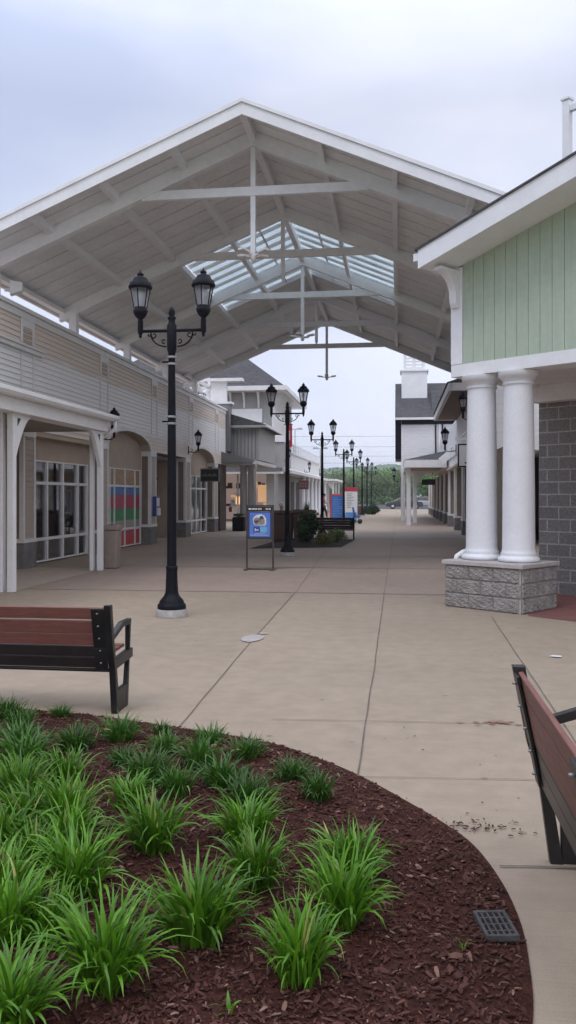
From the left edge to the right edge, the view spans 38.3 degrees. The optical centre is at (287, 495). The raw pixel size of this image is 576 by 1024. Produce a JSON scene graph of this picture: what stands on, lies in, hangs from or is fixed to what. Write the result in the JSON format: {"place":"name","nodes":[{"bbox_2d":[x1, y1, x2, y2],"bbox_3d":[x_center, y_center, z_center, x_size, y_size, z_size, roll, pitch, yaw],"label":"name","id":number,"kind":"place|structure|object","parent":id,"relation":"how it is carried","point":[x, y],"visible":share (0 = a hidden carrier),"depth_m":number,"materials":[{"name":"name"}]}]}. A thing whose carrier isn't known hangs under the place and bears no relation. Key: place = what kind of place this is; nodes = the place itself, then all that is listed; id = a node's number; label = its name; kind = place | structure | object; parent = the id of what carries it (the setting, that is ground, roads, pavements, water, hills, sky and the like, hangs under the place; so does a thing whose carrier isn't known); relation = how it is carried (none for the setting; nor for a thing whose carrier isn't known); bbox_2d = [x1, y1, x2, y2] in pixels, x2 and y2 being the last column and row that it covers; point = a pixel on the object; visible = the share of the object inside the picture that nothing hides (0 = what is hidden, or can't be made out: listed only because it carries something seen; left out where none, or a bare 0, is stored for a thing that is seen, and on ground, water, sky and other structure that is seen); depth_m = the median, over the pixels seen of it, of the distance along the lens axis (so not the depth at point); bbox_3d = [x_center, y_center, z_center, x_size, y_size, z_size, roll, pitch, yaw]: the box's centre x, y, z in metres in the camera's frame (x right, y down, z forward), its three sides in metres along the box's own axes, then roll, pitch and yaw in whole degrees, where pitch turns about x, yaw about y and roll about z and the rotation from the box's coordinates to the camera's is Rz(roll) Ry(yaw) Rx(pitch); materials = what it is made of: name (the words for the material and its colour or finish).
{"place":"outdoors","nodes":[
{"label":"outdoors","id":0,"kind":"place"},
{"bbox_2d":[0,567,104,593],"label":"porch pavement","id":1,"kind":"structure","parent":0,"point":[30,577],"depth_m":16.80,"materials":[{"name":"concrete"}]},
{"bbox_2d":[0,707,527,1023],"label":"mulch bed ground","id":2,"kind":"structure","parent":0,"point":[360,994],"depth_m":2.98,"materials":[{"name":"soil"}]},
{"bbox_2d":[0,695,31,719],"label":"lily clump","id":3,"kind":"object","parent":2,"relation":"on","point":[6,705],"visible":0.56,"depth_m":5.79,"materials":[{"name":"green plant"}]},
{"bbox_2d":[0,701,40,733],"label":"lily clump","id":4,"kind":"object","parent":2,"relation":"on","point":[25,716],"visible":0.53,"depth_m":5.35,"materials":[{"name":"green plant"}]},
{"bbox_2d":[0,715,50,747],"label":"lily clump","id":5,"kind":"object","parent":2,"relation":"on","point":[17,731],"visible":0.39,"depth_m":5.06,"materials":[{"name":"green plant"}]},
{"bbox_2d":[0,745,54,777],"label":"lily clump","id":6,"kind":"object","parent":2,"relation":"on","point":[32,766],"visible":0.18,"depth_m":4.36,"materials":[{"name":"green plant"}]},
{"bbox_2d":[0,824,60,890],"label":"lily clump","id":7,"kind":"object","parent":2,"relation":"on","point":[17,863],"visible":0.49,"depth_m":3.19,"materials":[{"name":"green plant"}]},
{"bbox_2d":[0,790,63,855],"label":"lily clump","id":8,"kind":"object","parent":2,"relation":"on","point":[5,822],"visible":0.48,"depth_m":3.57,"materials":[{"name":"green plant"}]},
{"bbox_2d":[0,716,65,763],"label":"lily clump","id":9,"kind":"object","parent":2,"relation":"on","point":[30,747],"visible":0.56,"depth_m":4.69,"materials":[{"name":"green plant"}]},
{"bbox_2d":[0,748,67,800],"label":"lily clump","id":10,"kind":"object","parent":2,"relation":"on","point":[5,777],"visible":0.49,"depth_m":4.12,"materials":[{"name":"green plant"}]},
{"bbox_2d":[0,771,71,832],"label":"lily clump","id":11,"kind":"object","parent":2,"relation":"on","point":[22,801],"visible":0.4,"depth_m":3.83,"materials":[{"name":"green plant"}]},
{"bbox_2d":[0,849,73,949],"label":"lily clump","id":12,"kind":"object","parent":2,"relation":"on","point":[9,897],"visible":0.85,"depth_m":2.85,"materials":[{"name":"green plant"}]},
{"bbox_2d":[0,814,77,869],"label":"lily clump","id":13,"kind":"object","parent":2,"relation":"on","point":[26,834],"visible":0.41,"depth_m":3.45,"materials":[{"name":"green plant"}]},
{"bbox_2d":[0,867,96,951],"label":"lily clump","id":14,"kind":"object","parent":2,"relation":"on","point":[43,922],"visible":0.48,"depth_m":2.84,"materials":[{"name":"green plant"}]},
{"bbox_2d":[0,921,98,1023],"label":"lily clump","id":15,"kind":"object","parent":2,"relation":"on","point":[23,995],"visible":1,"depth_m":2.40,"materials":[{"name":"green plant"}]},
{"bbox_2d":[43,700,77,717],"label":"lily clump","id":16,"kind":"object","parent":2,"relation":"on","point":[60,713],"visible":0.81,"depth_m":5.88,"materials":[{"name":"green plant"}]},
{"bbox_2d":[11,759,110,827],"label":"lily clump","id":17,"kind":"object","parent":2,"relation":"on","point":[70,792],"visible":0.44,"depth_m":3.82,"materials":[{"name":"green plant"}]},
{"bbox_2d":[32,742,105,786],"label":"lily clump","id":18,"kind":"object","parent":2,"relation":"on","point":[73,761],"visible":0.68,"depth_m":4.45,"materials":[{"name":"green plant"}]},
{"bbox_2d":[31,788,116,855],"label":"lily clump","id":19,"kind":"object","parent":2,"relation":"on","point":[75,815],"visible":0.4,"depth_m":3.56,"materials":[{"name":"green plant"}]},
{"bbox_2d":[44,719,108,751],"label":"lily clump","id":20,"kind":"object","parent":2,"relation":"on","point":[67,739],"visible":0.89,"depth_m":5.00,"materials":[{"name":"green plant"}]},
{"bbox_2d":[21,808,140,905],"bbox_3d":[-0.813,1.376,3.185,0.492,0.315,0.601,0,0,-2],"label":"lily clump","id":21,"kind":"object","parent":2,"relation":"on","point":[78,861],"visible":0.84,"depth_m":3.17,"materials":[{"name":"green plant"}]},
{"bbox_2d":[21,868,203,1007],"bbox_3d":[-0.571,1.367,2.580,0.494,0.351,0.538,0,0,-42],"label":"lily clump","id":22,"kind":"object","parent":2,"relation":"on","point":[111,954],"visible":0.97,"depth_m":2.56,"materials":[{"name":"green plant"}]},
{"bbox_2d":[85,710,145,743],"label":"lily clump","id":23,"kind":"object","parent":2,"relation":"on","point":[120,732],"visible":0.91,"depth_m":5.22,"materials":[{"name":"green plant"}]},
{"bbox_2d":[98,741,142,769],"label":"lily clump","id":24,"kind":"object","parent":2,"relation":"on","point":[118,757],"visible":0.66,"depth_m":4.74,"materials":[{"name":"green plant"}]},
{"bbox_2d":[97,767,163,809],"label":"lily clump","id":25,"kind":"object","parent":2,"relation":"on","point":[137,783],"visible":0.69,"depth_m":4.08,"materials":[{"name":"green plant"}]},
{"bbox_2d":[88,779,205,858],"bbox_3d":[-0.603,1.386,3.540,0.517,0.294,0.486,0,0,44],"label":"lily clump","id":26,"kind":"object","parent":2,"relation":"on","point":[153,832],"visible":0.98,"depth_m":3.53,"materials":[{"name":"green plant"}]},
{"bbox_2d":[110,738,188,789],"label":"lily clump","id":27,"kind":"object","parent":2,"relation":"on","point":[143,763],"visible":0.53,"depth_m":4.41,"materials":[{"name":"green plant"}]},
{"bbox_2d":[135,724,186,754],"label":"lily clump","id":28,"kind":"object","parent":2,"relation":"on","point":[167,740],"visible":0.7,"depth_m":5.00,"materials":[{"name":"green plant"}]},
{"bbox_2d":[148,719,176,735],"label":"lily clump","id":29,"kind":"object","parent":2,"relation":"on","point":[157,729],"visible":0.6,"depth_m":5.41,"materials":[{"name":"green plant"}]},
{"bbox_2d":[143,758,203,798],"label":"lily clump","id":30,"kind":"object","parent":2,"relation":"on","point":[180,780],"visible":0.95,"depth_m":4.21,"materials":[{"name":"green plant"}]},
{"bbox_2d":[97,843,285,954],"bbox_3d":[-0.314,1.391,2.846,0.543,0.315,0.591,0,0,45],"label":"lily clump","id":31,"kind":"object","parent":2,"relation":"on","point":[199,911],"visible":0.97,"depth_m":2.84,"materials":[{"name":"green plant"}]},
{"bbox_2d":[169,730,230,770],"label":"lily clump","id":32,"kind":"object","parent":2,"relation":"on","point":[200,750],"visible":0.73,"depth_m":4.67,"materials":[{"name":"green plant"}]},
{"bbox_2d":[184,719,231,743],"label":"lily clump","id":33,"kind":"object","parent":2,"relation":"on","point":[215,736],"visible":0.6,"depth_m":5.23,"materials":[{"name":"green plant"}]},
{"bbox_2d":[190,749,258,791],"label":"lily clump","id":34,"kind":"object","parent":2,"relation":"on","point":[223,770],"visible":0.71,"depth_m":4.36,"materials":[{"name":"green plant"}]},
{"bbox_2d":[209,991,241,1015],"bbox_3d":[-0.184,1.524,2.455,0.059,0.062,0.101,0,0,32],"label":"lily sprout","id":35,"kind":"object","parent":2,"relation":"on","point":[228,1005],"visible":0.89,"depth_m":2.48,"materials":[{"name":"green plant"}]},
{"bbox_2d":[185,782,295,850],"bbox_3d":[-0.206,1.413,3.668,0.534,0.254,0.440,0,0,-21],"label":"lily clump","id":36,"kind":"object","parent":2,"relation":"on","point":[259,815],"visible":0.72,"depth_m":3.66,"materials":[{"name":"green plant"}]},
{"bbox_2d":[216,730,271,760],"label":"lily clump","id":37,"kind":"object","parent":2,"relation":"on","point":[249,747],"visible":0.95,"depth_m":4.91,"materials":[{"name":"green plant"}]},
{"bbox_2d":[200,763,291,810],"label":"lily clump","id":38,"kind":"object","parent":2,"relation":"on","point":[248,787],"visible":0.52,"depth_m":4.05,"materials":[{"name":"green plant"}]},
{"bbox_2d":[208,818,296,898],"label":"lily clump","id":39,"kind":"object","parent":2,"relation":"on","point":[259,857],"visible":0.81,"depth_m":3.22,"materials":[{"name":"green plant"}]},
{"bbox_2d":[262,752,318,782],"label":"lily clump","id":40,"kind":"object","parent":2,"relation":"on","point":[289,773],"visible":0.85,"depth_m":4.55,"materials":[{"name":"green plant"}]},
{"bbox_2d":[239,872,357,992],"bbox_3d":[0.018,1.407,2.644,0.411,0.290,0.407,0,0,16],"label":"lily clump","id":41,"kind":"object","parent":2,"relation":"on","point":[297,951],"visible":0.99,"depth_m":2.62,"materials":[{"name":"green plant"}]},
{"bbox_2d":[292,766,341,803],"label":"lily clump","id":42,"kind":"object","parent":2,"relation":"on","point":[316,786],"visible":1,"depth_m":4.21,"materials":[{"name":"green plant"}]},
{"bbox_2d":[274,831,408,933],"bbox_3d":[0.200,1.389,2.964,0.479,0.305,0.508,0,0,25],"label":"lily clump","id":43,"kind":"object","parent":2,"relation":"on","point":[341,890],"visible":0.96,"depth_m":2.96,"materials":[{"name":"green plant"}]},
{"bbox_2d":[292,808,407,883],"bbox_3d":[0.240,1.424,3.370,0.524,0.260,0.392,0,0,37],"label":"lily clump","id":44,"kind":"object","parent":2,"relation":"on","point":[350,836],"visible":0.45,"depth_m":3.37,"materials":[{"name":"green plant"}]},
{"bbox_2d":[473,910,519,944],"bbox_3d":[0.757,1.576,3.022,0.120,0.040,0.184,0,0,-2],"label":"drain grate","id":45,"kind":"object","parent":2,"relation":"on","point":[504,933],"visible":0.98,"depth_m":3.01,"materials":[{"name":"metal"}]},
{"bbox_2d":[42,710,532,1023],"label":"edging","id":46,"kind":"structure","parent":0,"point":[528,985],"depth_m":3.05,"materials":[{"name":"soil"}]},
{"bbox_2d":[0,509,575,1023],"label":"plaza pavement","id":47,"kind":"structure","parent":0,"point":[442,673],"depth_m":6.88,"materials":[{"name":"concrete"}]},
{"bbox_2d":[0,605,132,713],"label":"wooden bench","id":48,"kind":"object","parent":47,"relation":"on","point":[90,645],"visible":0.99,"depth_m":6.05,"materials":[{"name":"brown wood"}]},
{"bbox_2d":[0,294,283,591],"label":"outlet shop row","id":49,"kind":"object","parent":47,"relation":"on","point":[73,482],"visible":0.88,"depth_m":22.90,"materials":[{"name":"beige wood"}]},
{"bbox_2d":[36,460,87,562],"bbox_3d":[-5.748,0.365,20.638,0.100,2.410,3.910,0,0,8],"label":"storefront window","id":50,"kind":"structure","parent":49,"relation":"in","point":[45,483],"depth_m":20.88,"materials":[{"name":"white paint"}]},
{"bbox_2d":[109,467,140,546],"bbox_3d":[-5.112,0.365,25.421,0.100,2.410,3.620,0,0,8],"label":"storefront window","id":51,"kind":"structure","parent":49,"relation":"in","point":[122,481],"depth_m":25.86,"materials":[{"name":"multicoloured glass"}]},
{"bbox_2d":[153,496,160,515],"bbox_3d":[-4.371,0.350,27.618,0.190,0.660,0.300,0,0,8],"label":"brochure box","id":52,"kind":"object","parent":49,"relation":"attached to","point":[156,508],"visible":1,"depth_m":27.49,"materials":[{"name":"blue plastic"}]},
{"bbox_2d":[191,475,206,533],"bbox_3d":[-3.869,0.365,34.764,0.100,2.410,3.570,0,0,8],"label":"storefront window","id":53,"kind":"structure","parent":49,"relation":"in","point":[195,488],"depth_m":35.53,"materials":[{"name":"white paint"}]},
{"bbox_2d":[200,464,219,481],"bbox_3d":[-3.255,-0.960,34.531,0.800,0.750,0.092,0,0,8],"label":"hanging sign","id":54,"kind":"object","parent":49,"relation":"hanging from","point":[210,475],"visible":1,"depth_m":34.49,"materials":[{"name":"black metal"}]},
{"bbox_2d":[0,97,506,393],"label":"pavilion canopy","id":55,"kind":"object","parent":49,"relation":"attached to","point":[208,191],"visible":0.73,"depth_m":20.18,"materials":[{"name":"paint"}]},
{"bbox_2d":[4,280,22,295],"bbox_3d":[-5.949,-4.496,17.965,0.385,0.305,0.240,0,0,-12],"label":"floodlight","id":56,"kind":"object","parent":55,"relation":"attached to","point":[15,288],"visible":1,"depth_m":17.87,"materials":[{"name":"white paint"}]},
{"bbox_2d":[237,247,269,261],"bbox_3d":[-0.705,-4.862,16.840,0.640,0.204,0.640,0,0,-4],"label":"ceiling fan","id":57,"kind":"object","parent":55,"relation":"attached to","point":[252,256],"visible":1,"depth_m":16.78,"materials":[{"name":"white paint"}]},
{"bbox_2d":[128,267,214,617],"bbox_3d":[-1.543,-0.710,10.999,1.174,4.615,0.407,0,0,8],"label":"lamp post","id":58,"kind":"object","parent":47,"relation":"on","point":[171,604],"visible":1,"depth_m":10.95,"materials":[{"name":"metal"}]},
{"bbox_2d":[134,359,306,518],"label":"grey hip roof shop","id":59,"kind":"structure","parent":47,"relation":"on","point":[247,397],"depth_m":51.48,"materials":[{"name":"paint"}]},
{"bbox_2d":[29,566,445,594],"bbox_3d":[0.263,1.596,16.005,8.900,0.001,4.800,0,0,8],"label":"paving band","id":60,"kind":"object","parent":47,"relation":"on","point":[345,580],"visible":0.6,"depth_m":15.61,"materials":[{"name":"beige concrete"}]},
{"bbox_2d":[104,525,122,568],"bbox_3d":[-3.882,1.117,18.292,0.370,0.958,0.370,0,0,8],"label":"trash can","id":61,"kind":"object","parent":60,"relation":"on","point":[112,543],"visible":0.88,"depth_m":18.14,"materials":[{"name":"beige concrete"}]},
{"bbox_2d":[243,505,275,570],"bbox_3d":[-0.603,0.896,17.835,0.650,1.400,0.400,0,0,8],"label":"poster stand","id":62,"kind":"object","parent":60,"relation":"on","point":[259,525],"visible":1,"depth_m":17.81,"materials":[{"name":"blue metal"}]},
{"bbox_2d":[232,513,245,530],"bbox_3d":[-2.214,1.174,37.520,0.553,0.842,0.520,0,0,8],"label":"trash can","id":63,"kind":"object","parent":47,"relation":"on","point":[238,523],"visible":1,"depth_m":37.28,"materials":[{"name":"metal"}]},
{"bbox_2d":[241,632,267,641],"bbox_3d":[-0.384,1.591,9.346,0.246,0.001,0.648,0,0,8],"label":"white patch on pavement","id":64,"kind":"object","parent":47,"relation":"on","point":[250,638],"visible":1,"depth_m":9.30,"materials":[{"name":"white paint"}]},
{"bbox_2d":[265,382,308,555],"bbox_3d":[-0.016,-0.710,22.095,1.174,4.615,0.408,0,0,7],"label":"lamp post","id":65,"kind":"object","parent":47,"relation":"on","point":[287,549],"visible":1,"depth_m":22.04,"materials":[{"name":"metal"}]},
{"bbox_2d":[121,554,461,568],"bbox_3d":[0.810,1.596,20.119,8.900,0.001,3.700,0,0,8],"label":"paving band","id":66,"kind":"object","parent":47,"relation":"on","point":[310,561],"visible":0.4,"depth_m":20.13,"materials":[{"name":"grey concrete"}]},
{"bbox_2d":[121,541,465,556],"bbox_3d":[0.554,1.596,25.399,10.400,0.001,6.500,0,0,8],"label":"paving band","id":67,"kind":"object","parent":47,"relation":"on","point":[348,549],"visible":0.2,"depth_m":24.62,"materials":[{"name":"beige concrete"}]},
{"bbox_2d":[253,538,354,547],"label":"mulch ground","id":68,"kind":"structure","parent":47,"relation":"on","point":[296,543],"depth_m":26.41,"materials":[{"name":"brown soil"}]},
{"bbox_2d":[270,510,292,540],"bbox_3d":[-0.193,1.060,29.483,0.840,1.070,0.840,0,0,8],"label":"square planter","id":69,"kind":"object","parent":68,"relation":"on","point":[279,525],"visible":0.46,"depth_m":29.13,"materials":[{"name":"brown wood"}]},
{"bbox_2d":[293,511,321,541],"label":"evergreen shrub","id":70,"kind":"object","parent":68,"relation":"on","point":[310,523],"visible":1,"depth_m":27.04,"materials":[{"name":"green plant"}]},
{"bbox_2d":[314,531,335,543],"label":"evergreen shrub","id":71,"kind":"object","parent":68,"relation":"on","point":[323,538],"visible":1,"depth_m":26.55,"materials":[{"name":"green plant"}]},
{"bbox_2d":[325,528,348,541],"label":"evergreen shrub","id":72,"kind":"object","parent":68,"relation":"on","point":[340,534],"visible":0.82,"depth_m":27.91,"materials":[{"name":"green plant"}]},
{"bbox_2d":[292,510,316,538],"bbox_3d":[0.573,1.045,29.482,0.820,1.100,0.820,0,0,8],"label":"square planter","id":73,"kind":"object","parent":47,"relation":"on","point":[295,515],"visible":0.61,"depth_m":29.15,"materials":[{"name":"wood"}]},
{"bbox_2d":[284,444,327,513],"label":"white terrace shops","id":74,"kind":"structure","parent":47,"relation":"on","point":[298,465],"depth_m":63.85,"materials":[{"name":"white paint"}]},
{"bbox_2d":[192,531,462,538],"bbox_3d":[1.675,1.596,33.825,10.400,0.001,5.500,0,0,8],"label":"paving band","id":75,"kind":"object","parent":47,"relation":"on","point":[358,535],"visible":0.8,"depth_m":33.30,"materials":[{"name":"grey concrete"}]},
{"bbox_2d":[307,419,336,533],"bbox_3d":[1.335,-0.710,32.407,1.174,4.615,0.407,0,0,7],"label":"lamp post","id":76,"kind":"object","parent":75,"relation":"on","point":[311,423],"visible":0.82,"depth_m":32.36,"materials":[{"name":"metal"}]},
{"bbox_2d":[319,473,342,510],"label":"canopy","id":77,"kind":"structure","parent":47,"relation":"on","point":[330,482],"depth_m":86.43,"materials":[{"name":"grey paint"}]},
{"bbox_2d":[316,517,354,538],"bbox_3d":[1.628,1.187,30.586,1.650,0.815,0.532,0,0,8],"label":"park bench","id":78,"kind":"object","parent":47,"relation":"on","point":[344,524],"visible":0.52,"depth_m":30.38,"materials":[{"name":"brown wood"}]},
{"bbox_2d":[330,494,342,517],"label":"directory panel","id":79,"kind":"object","parent":47,"relation":"on","point":[336,505],"visible":0.69,"depth_m":49.96,"materials":[{"name":"blue plastic"}]},
{"bbox_2d":[333,440,354,517],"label":"lamp post","id":80,"kind":"object","parent":47,"relation":"on","point":[335,442],"visible":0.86,"depth_m":44.14,"materials":[{"name":"metal"}]},
{"bbox_2d":[345,488,357,522],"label":"directory panel","id":81,"kind":"object","parent":47,"relation":"on","point":[350,498],"visible":0.74,"depth_m":48.85,"materials":[{"name":"white plastic"}]},
{"bbox_2d":[355,458,368,515],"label":"lamp post","id":82,"kind":"object","parent":47,"relation":"on","point":[362,470],"visible":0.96,"depth_m":64.75,"materials":[{"name":"metal"}]},
{"bbox_2d":[363,503,380,514],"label":"clipped shrub","id":83,"kind":"object","parent":47,"relation":"on","point":[374,509],"visible":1,"depth_m":69.44,"materials":[{"name":"green plant"}]},
{"bbox_2d":[400,521,447,528],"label":"paving band","id":84,"kind":"object","parent":47,"relation":"on","point":[426,525],"visible":1,"depth_m":44.51,"materials":[{"name":"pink concrete"}]},
{"bbox_2d":[395,355,454,520],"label":"white cupola house","id":85,"kind":"structure","parent":47,"relation":"on","point":[418,429],"depth_m":53.13,"materials":[{"name":"white paint"}]},
{"bbox_2d":[403,379,538,550],"bbox_3d":[10.742,-1.550,45.481,8.700,6.300,53.000,0,0,8],"label":"shop row","id":86,"kind":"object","parent":47,"relation":"on","point":[447,498],"visible":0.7,"depth_m":38.26,"materials":[{"name":"white paint"}]},
{"bbox_2d":[455,430,466,466],"bbox_3d":[5.596,-1.462,25.686,0.800,1.144,0.080,0,0,8],"label":"hanging sign","id":87,"kind":"object","parent":86,"relation":"hanging from","point":[462,452],"visible":0.47,"depth_m":25.68,"materials":[{"name":"white paint"}]},
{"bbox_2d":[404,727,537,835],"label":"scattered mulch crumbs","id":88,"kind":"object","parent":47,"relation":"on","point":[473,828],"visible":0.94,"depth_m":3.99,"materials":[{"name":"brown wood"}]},
{"bbox_2d":[413,151,575,613],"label":"green gable pavilion","id":89,"kind":"structure","parent":47,"relation":"on","point":[504,266],"depth_m":11.61,"materials":[{"name":"wood"}]},
{"bbox_2d":[560,95,575,158],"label":"roof railing","id":90,"kind":"object","parent":89,"relation":"on","point":[568,107],"visible":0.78,"depth_m":13.45,"materials":[{"name":"white paint"}]},
{"bbox_2d":[511,664,575,864],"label":"wooden bench","id":91,"kind":"object","parent":47,"relation":"on","point":[551,747],"visible":1,"depth_m":3.25,"materials":[{"name":"brown wood"}]},
{"bbox_2d":[528,594,575,620],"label":"red paver apron","id":92,"kind":"object","parent":47,"relation":"on","point":[565,609],"visible":0.5,"depth_m":11.42,"materials":[{"name":"red brick"}]},
{"bbox_2d":[0,0,575,495],"label":"sky","id":93,"kind":"structure","parent":0,"point":[471,89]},
{"bbox_2d":[319,464,400,477],"bbox_3d":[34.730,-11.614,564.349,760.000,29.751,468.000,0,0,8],"label":"wooded hill","id":94,"kind":"structure","parent":0,"point":[384,466],"depth_m":530.04,"materials":[{"name":"green plant"}]},
{"bbox_2d":[329,502,427,508],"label":"parking lot road","id":95,"kind":"structure","parent":0,"point":[382,506],"depth_m":114.61,"materials":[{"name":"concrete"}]},
{"bbox_2d":[328,467,350,493],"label":"broadleaf tree","id":96,"kind":"object","parent":95,"relation":"on","point":[337,475],"visible":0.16,"depth_m":169.40,"materials":[{"name":"green plant"}]},
{"bbox_2d":[332,473,363,493],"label":"broadleaf tree","id":97,"kind":"object","parent":95,"relation":"on","point":[348,482],"visible":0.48,"depth_m":163.41,"materials":[{"name":"green plant"}]},
{"bbox_2d":[351,468,391,502],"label":"broadleaf tree","id":98,"kind":"object","parent":95,"relation":"on","point":[377,484],"visible":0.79,"depth_m":159.01,"materials":[{"name":"green plant"}]},
{"bbox_2d":[329,469,431,504],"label":"wood","id":99,"kind":"object","parent":95,"relation":"on","point":[382,499],"visible":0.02,"depth_m":149.73,"materials":[{"name":"green plant"}]},
{"bbox_2d":[372,468,405,501],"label":"broadleaf tree","id":100,"kind":"object","parent":95,"relation":"on","point":[387,474],"visible":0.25,"depth_m":166.29,"materials":[{"name":"green plant"}]},
{"bbox_2d":[379,465,418,498],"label":"broadleaf tree","id":101,"kind":"object","parent":95,"relation":"on","point":[395,487],"visible":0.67,"depth_m":156.38,"materials":[{"name":"green plant"}]},
{"bbox_2d":[385,497,422,508],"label":"parked car","id":102,"kind":"object","parent":95,"relation":"on","point":[394,504],"visible":0.7,"depth_m":99.28,"materials":[{"name":"paint"}]},
{"bbox_2d":[411,475,438,496],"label":"broadleaf tree","id":103,"kind":"object","parent":95,"relation":"on","point":[421,487],"visible":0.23,"depth_m":158.68,"materials":[{"name":"green plant"}]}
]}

